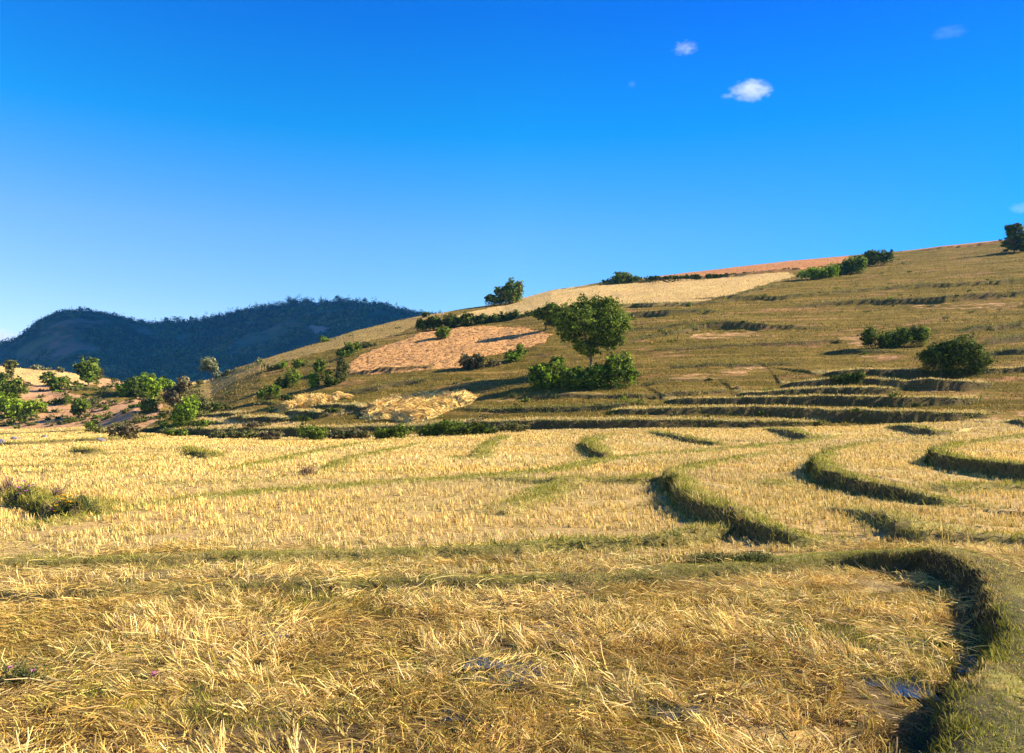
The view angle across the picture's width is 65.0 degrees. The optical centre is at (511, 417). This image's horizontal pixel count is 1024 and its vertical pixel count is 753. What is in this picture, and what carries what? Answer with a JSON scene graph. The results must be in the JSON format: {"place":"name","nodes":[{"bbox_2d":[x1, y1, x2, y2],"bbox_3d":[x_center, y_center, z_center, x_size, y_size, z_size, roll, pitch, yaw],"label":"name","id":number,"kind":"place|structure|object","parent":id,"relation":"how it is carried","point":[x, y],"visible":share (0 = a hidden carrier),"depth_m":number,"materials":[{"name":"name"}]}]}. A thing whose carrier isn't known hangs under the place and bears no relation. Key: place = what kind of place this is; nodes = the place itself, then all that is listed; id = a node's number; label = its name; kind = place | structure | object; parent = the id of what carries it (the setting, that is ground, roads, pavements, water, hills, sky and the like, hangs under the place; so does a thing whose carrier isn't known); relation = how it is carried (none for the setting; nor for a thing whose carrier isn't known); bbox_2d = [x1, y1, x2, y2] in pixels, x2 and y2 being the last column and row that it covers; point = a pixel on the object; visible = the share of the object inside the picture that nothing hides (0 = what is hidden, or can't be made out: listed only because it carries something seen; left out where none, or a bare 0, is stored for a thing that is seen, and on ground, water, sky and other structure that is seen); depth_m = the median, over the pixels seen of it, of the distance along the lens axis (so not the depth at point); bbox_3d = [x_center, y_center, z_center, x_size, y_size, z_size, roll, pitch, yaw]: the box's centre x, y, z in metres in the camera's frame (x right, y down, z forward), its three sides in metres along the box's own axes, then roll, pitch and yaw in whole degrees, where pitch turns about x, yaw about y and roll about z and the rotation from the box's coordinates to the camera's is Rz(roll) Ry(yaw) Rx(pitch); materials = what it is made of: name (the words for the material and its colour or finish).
{"place":"outdoors","nodes":[
{"label":"outdoors","id":0,"kind":"place"},
{"bbox_2d":[0,302,413,383],"bbox_3d":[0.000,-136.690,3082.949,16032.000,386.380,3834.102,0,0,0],"label":"mountain","id":1,"kind":"structure","parent":0,"point":[58,334],"depth_m":1939.45,"materials":[{"name":"plant"}]},
{"bbox_2d":[25,358,33,368],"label":"tree","id":2,"kind":"object","parent":1,"relation":"on","point":[29,362],"visible":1,"depth_m":1766.77,"materials":[{"name":"green plant"}]},
{"bbox_2d":[104,364,118,375],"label":"tree","id":3,"kind":"object","parent":1,"relation":"on","point":[109,369],"visible":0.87,"depth_m":1511.55,"materials":[{"name":"green plant"}]},
{"bbox_2d":[118,366,133,377],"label":"tree","id":4,"kind":"object","parent":1,"relation":"on","point":[123,371],"visible":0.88,"depth_m":1509.01,"materials":[{"name":"green plant"}]},
{"bbox_2d":[0,294,440,382],"bbox_3d":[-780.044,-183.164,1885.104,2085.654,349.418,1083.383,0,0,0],"label":"forest","id":5,"kind":"object","parent":1,"relation":"on","point":[216,346],"visible":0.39,"depth_m":1980.37,"materials":[{"name":"green plant"}]},
{"bbox_2d":[0,408,1023,752],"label":"paddy field","id":6,"kind":"structure","parent":0,"point":[880,561],"depth_m":13.38,"materials":[{"name":"beige plant"}]},
{"bbox_2d":[0,474,19,493],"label":"dry weed","id":7,"kind":"object","parent":6,"relation":"on","point":[10,484],"visible":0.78,"depth_m":25.39,"materials":[{"name":"brown plant"}]},
{"bbox_2d":[1,480,41,505],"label":"weed","id":8,"kind":"object","parent":6,"relation":"on","point":[18,491],"visible":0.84,"depth_m":22.44,"materials":[{"name":"green plant"}]},
{"bbox_2d":[0,656,65,690],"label":"weed","id":9,"kind":"object","parent":6,"relation":"on","point":[22,673],"visible":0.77,"depth_m":7.48,"materials":[{"name":"green plant"}]},
{"bbox_2d":[21,496,51,512],"bbox_3d":[-12.269,2.243,20.723,0.714,0.536,0.586,0,0,-29],"label":"weed","id":10,"kind":"object","parent":6,"relation":"on","point":[34,506],"visible":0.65,"depth_m":20.65,"materials":[{"name":"green plant"}]},
{"bbox_2d":[48,483,70,495],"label":"dry weed","id":11,"kind":"object","parent":6,"relation":"on","point":[58,492],"visible":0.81,"depth_m":22.50,"materials":[{"name":"brown plant"}]},
{"bbox_2d":[44,491,84,516],"bbox_3d":[-10.410,2.063,18.736,0.905,0.740,0.546,0,0,0],"label":"weed","id":12,"kind":"object","parent":6,"relation":"on","point":[62,507],"visible":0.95,"depth_m":18.71,"materials":[{"name":"green plant"}]},
{"bbox_2d":[75,493,102,514],"bbox_3d":[-9.929,2.034,18.850,0.671,0.537,0.449,0,0,0],"label":"weed","id":13,"kind":"object","parent":6,"relation":"on","point":[85,502],"visible":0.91,"depth_m":18.83,"materials":[{"name":"green plant"}]},
{"bbox_2d":[83,421,101,431],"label":"bush","id":14,"kind":"object","parent":6,"relation":"on","point":[90,426],"visible":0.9,"depth_m":102.30,"materials":[{"name":"green plant"}]},
{"bbox_2d":[94,425,110,433],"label":"bush","id":15,"kind":"object","parent":6,"relation":"on","point":[99,429],"visible":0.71,"depth_m":98.71,"materials":[{"name":"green plant"}]},
{"bbox_2d":[107,422,142,439],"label":"bush","id":16,"kind":"object","parent":6,"relation":"on","point":[124,429],"visible":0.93,"depth_m":83.33,"materials":[{"name":"brown plant"}]},
{"bbox_2d":[163,427,187,435],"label":"bush","id":17,"kind":"object","parent":6,"relation":"on","point":[178,432],"visible":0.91,"depth_m":112.79,"materials":[{"name":"green plant"}]},
{"bbox_2d":[205,428,263,438],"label":"bush","id":18,"kind":"object","parent":6,"relation":"on","point":[244,434],"visible":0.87,"depth_m":100.90,"materials":[{"name":"green plant"}]},
{"bbox_2d":[256,430,284,439],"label":"bush","id":19,"kind":"object","parent":6,"relation":"on","point":[267,435],"visible":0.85,"depth_m":91.34,"materials":[{"name":"brown plant"}]},
{"bbox_2d":[297,463,320,475],"bbox_3d":[-8.011,2.068,31.694,0.993,0.557,0.670,0,0,-27],"label":"dry weed","id":20,"kind":"object","parent":6,"relation":"on","point":[306,470],"visible":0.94,"depth_m":31.70,"materials":[{"name":"brown plant"}]},
{"bbox_2d":[293,422,329,439],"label":"bush","id":21,"kind":"object","parent":6,"relation":"on","point":[314,432],"visible":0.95,"depth_m":88.38,"materials":[{"name":"green plant"}]},
{"bbox_2d":[325,428,371,439],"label":"bush","id":22,"kind":"object","parent":6,"relation":"on","point":[342,434],"visible":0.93,"depth_m":85.70,"materials":[{"name":"green plant"}]},
{"bbox_2d":[372,423,412,439],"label":"bush","id":23,"kind":"object","parent":6,"relation":"on","point":[400,433],"visible":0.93,"depth_m":82.07,"materials":[{"name":"green plant"}]},
{"bbox_2d":[412,419,463,436],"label":"bush","id":24,"kind":"object","parent":6,"relation":"on","point":[444,426],"visible":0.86,"depth_m":84.32,"materials":[{"name":"green plant"}]},
{"bbox_2d":[453,420,498,435],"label":"bush","id":25,"kind":"object","parent":6,"relation":"on","point":[473,428],"visible":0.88,"depth_m":82.31,"materials":[{"name":"green plant"}]},
{"bbox_2d":[0,418,1023,752],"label":"rice stubble","id":26,"kind":"object","parent":6,"relation":"on","point":[794,500],"visible":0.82,"depth_m":14.85,"materials":[{"name":"yellow plant"}]},
{"bbox_2d":[0,526,1023,752],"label":"loose straw","id":27,"kind":"object","parent":6,"relation":"on","point":[700,587],"visible":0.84,"depth_m":8.46,"materials":[{"name":"yellow plant"}]},
{"bbox_2d":[494,420,529,431],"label":"bush","id":28,"kind":"object","parent":6,"relation":"on","point":[513,425],"visible":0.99,"depth_m":85.43,"materials":[{"name":"green plant"}]},
{"bbox_2d":[257,599,977,720],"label":"puddle water","id":29,"kind":"structure","parent":6,"relation":"on","point":[870,682],"depth_m":7.62,"materials":[{"name":"grey liquid"}]},
{"bbox_2d":[661,470,677,492],"bbox_3d":[4.883,2.003,24.931,0.548,0.791,0.541,0,0,32],"label":"weed","id":30,"kind":"object","parent":6,"relation":"on","point":[669,479],"visible":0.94,"depth_m":24.92,"materials":[{"name":"green plant"}]},
{"bbox_2d":[668,550,739,563],"bbox_3d":[3.265,2.311,13.281,1.357,0.199,0.711,0,0,13],"label":"weed","id":31,"kind":"object","parent":6,"relation":"on","point":[713,556],"visible":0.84,"depth_m":13.21,"materials":[{"name":"green plant"}]},
{"bbox_2d":[725,550,781,563],"bbox_3d":[3.982,2.288,13.205,0.869,0.237,0.611,0,0,26],"label":"weed","id":32,"kind":"object","parent":6,"relation":"on","point":[758,557],"visible":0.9,"depth_m":13.11,"materials":[{"name":"green plant"}]},
{"bbox_2d":[802,457,815,475],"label":"weed","id":33,"kind":"object","parent":6,"relation":"on","point":[807,466],"visible":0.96,"depth_m":29.85,"materials":[{"name":"green plant"}]},
{"bbox_2d":[922,446,933,464],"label":"weed","id":34,"kind":"object","parent":6,"relation":"on","point":[927,456],"visible":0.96,"depth_m":34.52,"materials":[{"name":"green plant"}]},
{"bbox_2d":[933,586,957,602],"bbox_3d":[5.779,2.376,10.696,0.326,0.275,0.227,0,0,-33],"label":"weed","id":35,"kind":"object","parent":6,"relation":"on","point":[950,596],"visible":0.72,"depth_m":10.65,"materials":[{"name":"green plant"}]},
{"bbox_2d":[0,240,1023,436],"bbox_3d":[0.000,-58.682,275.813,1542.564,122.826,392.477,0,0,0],"label":"hillside","id":36,"kind":"structure","parent":0,"point":[426,351],"depth_m":138.31,"materials":[{"name":"brown plant"}]},
{"bbox_2d":[0,372,12,380],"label":"bush","id":37,"kind":"object","parent":36,"relation":"on","point":[5,375],"visible":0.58,"depth_m":199.37,"materials":[{"name":"green plant"}]},
{"bbox_2d":[1,359,18,378],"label":"tree","id":38,"kind":"object","parent":36,"relation":"on","point":[11,364],"visible":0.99,"depth_m":202.82,"materials":[{"name":"green plant"}]},
{"bbox_2d":[0,391,27,417],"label":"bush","id":39,"kind":"object","parent":36,"relation":"on","point":[11,405],"visible":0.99,"depth_m":158.56,"materials":[{"name":"green plant"}]},
{"bbox_2d":[0,376,32,398],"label":"tree","id":40,"kind":"object","parent":36,"relation":"on","point":[8,388],"visible":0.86,"depth_m":171.50,"materials":[{"name":"green plant"}]},
{"bbox_2d":[15,412,29,424],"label":"bush","id":41,"kind":"object","parent":36,"relation":"on","point":[21,418],"visible":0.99,"depth_m":152.79,"materials":[{"name":"green plant"}]},
{"bbox_2d":[24,398,47,413],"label":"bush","id":42,"kind":"object","parent":36,"relation":"on","point":[32,406],"visible":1,"depth_m":160.24,"materials":[{"name":"green plant"}]},
{"bbox_2d":[27,364,51,370],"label":"hedge","id":43,"kind":"object","parent":36,"relation":"on","point":[36,366],"visible":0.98,"depth_m":248.28,"materials":[{"name":"green plant"}]},
{"bbox_2d":[37,371,71,390],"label":"tree","id":44,"kind":"object","parent":36,"relation":"on","point":[53,381],"visible":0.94,"depth_m":188.39,"materials":[{"name":"green plant"}]},
{"bbox_2d":[50,396,60,404],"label":"bush","id":45,"kind":"object","parent":36,"relation":"on","point":[55,399],"visible":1,"depth_m":168.05,"materials":[{"name":"green plant"}]},
{"bbox_2d":[61,391,71,404],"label":"bush","id":46,"kind":"object","parent":36,"relation":"on","point":[64,401],"visible":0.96,"depth_m":167.77,"materials":[{"name":"green plant"}]},
{"bbox_2d":[69,396,91,417],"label":"tree","id":47,"kind":"object","parent":36,"relation":"on","point":[79,406],"visible":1,"depth_m":153.64,"materials":[{"name":"green plant"}]},
{"bbox_2d":[72,355,101,385],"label":"tree","id":48,"kind":"object","parent":36,"relation":"on","point":[87,373],"visible":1,"depth_m":197.60,"materials":[{"name":"green plant"}]},
{"bbox_2d":[90,395,101,407],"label":"bush","id":49,"kind":"object","parent":36,"relation":"on","point":[94,402],"visible":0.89,"depth_m":164.64,"materials":[{"name":"green plant"}]},
{"bbox_2d":[96,386,113,393],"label":"bush","id":50,"kind":"object","parent":36,"relation":"on","point":[104,390],"visible":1,"depth_m":176.46,"materials":[{"name":"green plant"}]},
{"bbox_2d":[114,378,131,396],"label":"tree","id":51,"kind":"object","parent":36,"relation":"on","point":[122,389],"visible":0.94,"depth_m":173.18,"materials":[{"name":"green plant"}]},
{"bbox_2d":[125,375,145,397],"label":"tree","id":52,"kind":"object","parent":36,"relation":"on","point":[136,387],"visible":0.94,"depth_m":173.76,"materials":[{"name":"green plant"}]},
{"bbox_2d":[138,391,149,397],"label":"bush","id":53,"kind":"object","parent":36,"relation":"on","point":[146,395],"visible":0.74,"depth_m":171.31,"materials":[{"name":"green plant"}]},
{"bbox_2d":[138,399,159,414],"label":"bush","id":54,"kind":"object","parent":36,"relation":"on","point":[148,405],"visible":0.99,"depth_m":144.51,"materials":[{"name":"green plant"}]},
{"bbox_2d":[138,372,162,398],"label":"tree","id":55,"kind":"object","parent":36,"relation":"on","point":[153,387],"visible":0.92,"depth_m":175.83,"materials":[{"name":"green plant"}]},
{"bbox_2d":[158,376,174,391],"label":"tree","id":56,"kind":"object","parent":36,"relation":"on","point":[166,384],"visible":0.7,"depth_m":181.21,"materials":[{"name":"green plant"}]},
{"bbox_2d":[161,376,192,408],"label":"tree","id":57,"kind":"object","parent":36,"relation":"on","point":[174,393],"visible":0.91,"depth_m":144.44,"materials":[{"name":"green plant"}]},
{"bbox_2d":[169,394,200,426],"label":"bush","id":58,"kind":"object","parent":36,"relation":"on","point":[183,412],"visible":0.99,"depth_m":125.66,"materials":[{"name":"green plant"}]},
{"bbox_2d":[191,418,214,426],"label":"bush","id":59,"kind":"object","parent":36,"relation":"on","point":[207,421],"visible":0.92,"depth_m":121.61,"materials":[{"name":"green plant"}]},
{"bbox_2d":[196,394,215,410],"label":"bush","id":60,"kind":"object","parent":36,"relation":"on","point":[205,403],"visible":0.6,"depth_m":136.17,"materials":[{"name":"green plant"}]},
{"bbox_2d":[198,356,219,380],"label":"tree","id":61,"kind":"object","parent":36,"relation":"on","point":[208,364],"visible":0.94,"depth_m":197.55,"materials":[{"name":"green plant"}]},
{"bbox_2d":[210,402,221,411],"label":"bush","id":62,"kind":"object","parent":36,"relation":"on","point":[217,406],"visible":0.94,"depth_m":135.28,"materials":[{"name":"green plant"}]},
{"bbox_2d":[212,372,223,379],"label":"bush","id":63,"kind":"object","parent":36,"relation":"on","point":[219,374],"visible":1,"depth_m":195.03,"materials":[{"name":"green plant"}]},
{"bbox_2d":[236,421,267,428],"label":"bush","id":64,"kind":"object","parent":36,"relation":"on","point":[250,424],"visible":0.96,"depth_m":111.78,"materials":[{"name":"green plant"}]},
{"bbox_2d":[254,384,280,401],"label":"bush","id":65,"kind":"object","parent":36,"relation":"on","point":[267,392],"visible":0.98,"depth_m":131.55,"materials":[{"name":"green plant"}]},
{"bbox_2d":[260,363,278,370],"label":"bush","id":66,"kind":"object","parent":36,"relation":"on","point":[272,367],"visible":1,"depth_m":167.71,"materials":[{"name":"green plant"}]},
{"bbox_2d":[277,361,287,367],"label":"bush","id":67,"kind":"object","parent":36,"relation":"on","point":[282,364],"visible":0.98,"depth_m":167.96,"materials":[{"name":"green plant"}]},
{"bbox_2d":[278,394,294,401],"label":"bush","id":68,"kind":"object","parent":36,"relation":"on","point":[285,397],"visible":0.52,"depth_m":123.22,"materials":[{"name":"green plant"}]},
{"bbox_2d":[274,368,302,388],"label":"bush","id":69,"kind":"object","parent":36,"relation":"on","point":[292,376],"visible":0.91,"depth_m":143.49,"materials":[{"name":"green plant"}]},
{"bbox_2d":[290,359,309,366],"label":"bush","id":70,"kind":"object","parent":36,"relation":"on","point":[297,363],"visible":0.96,"depth_m":164.62,"materials":[{"name":"green plant"}]},
{"bbox_2d":[289,412,317,421],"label":"bush","id":71,"kind":"object","parent":36,"relation":"on","point":[303,418],"visible":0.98,"depth_m":112.44,"materials":[{"name":"green plant"}]},
{"bbox_2d":[273,392,341,411],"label":"straw heap","id":72,"kind":"object","parent":36,"relation":"on","point":[305,400],"visible":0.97,"depth_m":121.36,"materials":[{"name":"beige plant"}]},
{"bbox_2d":[305,372,322,387],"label":"bush","id":73,"kind":"object","parent":36,"relation":"on","point":[314,380],"visible":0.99,"depth_m":135.15,"materials":[{"name":"green plant"}]},
{"bbox_2d":[312,358,326,375],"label":"bush","id":74,"kind":"object","parent":36,"relation":"on","point":[318,369],"visible":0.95,"depth_m":149.26,"materials":[{"name":"green plant"}]},
{"bbox_2d":[320,366,340,386],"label":"bush","id":75,"kind":"object","parent":36,"relation":"on","point":[330,379],"visible":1,"depth_m":133.52,"materials":[{"name":"green plant"}]},
{"bbox_2d":[321,407,341,413],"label":"bush","id":76,"kind":"object","parent":36,"relation":"on","point":[333,410],"visible":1,"depth_m":112.77,"materials":[{"name":"green plant"}]},
{"bbox_2d":[333,356,350,380],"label":"bush","id":77,"kind":"object","parent":36,"relation":"on","point":[343,367],"visible":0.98,"depth_m":135.00,"materials":[{"name":"green plant"}]},
{"bbox_2d":[333,391,354,398],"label":"straw heap","id":78,"kind":"object","parent":36,"relation":"on","point":[338,394],"visible":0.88,"depth_m":122.12,"materials":[{"name":"beige plant"}]},
{"bbox_2d":[335,341,362,359],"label":"bush","id":79,"kind":"object","parent":36,"relation":"on","point":[349,349],"visible":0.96,"depth_m":162.89,"materials":[{"name":"green plant"}]},
{"bbox_2d":[358,341,377,346],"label":"bush","id":80,"kind":"object","parent":36,"relation":"on","point":[364,344],"visible":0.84,"depth_m":176.78,"materials":[{"name":"green plant"}]},
{"bbox_2d":[359,388,478,422],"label":"straw heap","id":81,"kind":"object","parent":36,"relation":"on","point":[418,406],"visible":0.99,"depth_m":106.77,"materials":[{"name":"beige plant"}]},
{"bbox_2d":[434,326,450,339],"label":"bush","id":82,"kind":"object","parent":36,"relation":"on","point":[443,332],"visible":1,"depth_m":172.19,"materials":[{"name":"green plant"}]},
{"bbox_2d":[457,352,486,368],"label":"bush","id":83,"kind":"object","parent":36,"relation":"on","point":[471,362],"visible":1,"depth_m":131.91,"materials":[{"name":"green plant"}]},
{"bbox_2d":[415,309,532,331],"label":"hedge","id":84,"kind":"object","parent":36,"relation":"on","point":[465,320],"visible":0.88,"depth_m":193.10,"materials":[{"name":"green plant"}]},
{"bbox_2d":[487,358,501,367],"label":"bush","id":85,"kind":"object","parent":36,"relation":"on","point":[496,362],"visible":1,"depth_m":132.73,"materials":[{"name":"green plant"}]},
{"bbox_2d":[484,277,523,305],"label":"tree","id":86,"kind":"object","parent":36,"relation":"on","point":[509,292],"visible":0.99,"depth_m":258.20,"materials":[{"name":"green plant"}]},
{"bbox_2d":[0,249,1023,435],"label":"ground scrub","id":87,"kind":"object","parent":36,"relation":"on","point":[142,418],"visible":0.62,"depth_m":148.78,"materials":[{"name":"green plant"}]},
{"bbox_2d":[504,344,527,361],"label":"bush","id":88,"kind":"object","parent":36,"relation":"on","point":[520,351],"visible":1,"depth_m":135.60,"materials":[{"name":"green plant"}]},
{"bbox_2d":[532,302,561,330],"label":"tree","id":89,"kind":"object","parent":36,"relation":"on","point":[544,312],"visible":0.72,"depth_m":162.75,"materials":[{"name":"green plant"}]},
{"bbox_2d":[527,355,570,390],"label":"bush","id":90,"kind":"object","parent":36,"relation":"on","point":[545,375],"visible":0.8,"depth_m":108.58,"materials":[{"name":"green plant"}]},
{"bbox_2d":[543,293,633,364],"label":"tree","id":91,"kind":"object","parent":36,"relation":"on","point":[596,321],"visible":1,"depth_m":116.54,"materials":[{"name":"green plant"}]},
{"bbox_2d":[560,350,641,390],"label":"bush","id":92,"kind":"object","parent":36,"relation":"on","point":[616,370],"visible":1,"depth_m":106.11,"materials":[{"name":"green plant"}]},
{"bbox_2d":[601,271,641,283],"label":"bush","id":93,"kind":"object","parent":36,"relation":"on","point":[619,277],"visible":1,"depth_m":286.07,"materials":[{"name":"green plant"}]},
{"bbox_2d":[643,267,799,284],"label":"hedge","id":94,"kind":"object","parent":36,"relation":"on","point":[677,277],"visible":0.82,"depth_m":260.36,"materials":[{"name":"green plant"}]},
{"bbox_2d":[796,264,839,279],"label":"bush","id":95,"kind":"object","parent":36,"relation":"on","point":[813,273],"visible":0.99,"depth_m":216.83,"materials":[{"name":"green plant"}]},
{"bbox_2d":[829,371,865,384],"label":"bush","id":96,"kind":"object","parent":36,"relation":"on","point":[848,377],"visible":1,"depth_m":99.58,"materials":[{"name":"green plant"}]},
{"bbox_2d":[830,256,868,274],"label":"bush","id":97,"kind":"object","parent":36,"relation":"on","point":[855,264],"visible":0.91,"depth_m":227.35,"materials":[{"name":"green plant"}]},
{"bbox_2d":[855,248,894,266],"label":"bush","id":98,"kind":"object","parent":36,"relation":"on","point":[884,256],"visible":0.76,"depth_m":253.49,"materials":[{"name":"green plant"}]},
{"bbox_2d":[856,324,934,348],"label":"bush","id":99,"kind":"object","parent":36,"relation":"on","point":[919,334],"visible":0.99,"depth_m":120.77,"materials":[{"name":"green plant"}]},
{"bbox_2d":[912,332,999,378],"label":"bush","id":100,"kind":"object","parent":36,"relation":"on","point":[945,357],"visible":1,"depth_m":100.91,"materials":[{"name":"green plant"}]},
{"bbox_2d":[999,222,1023,252],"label":"tree","id":101,"kind":"object","parent":36,"relation":"on","point":[1014,240],"visible":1,"depth_m":247.82,"materials":[{"name":"green plant"}]},
{"bbox_2d":[0,0,1023,342],"label":"sky","id":102,"kind":"structure","parent":0,"point":[159,159],"materials":[{"name":"blue"}]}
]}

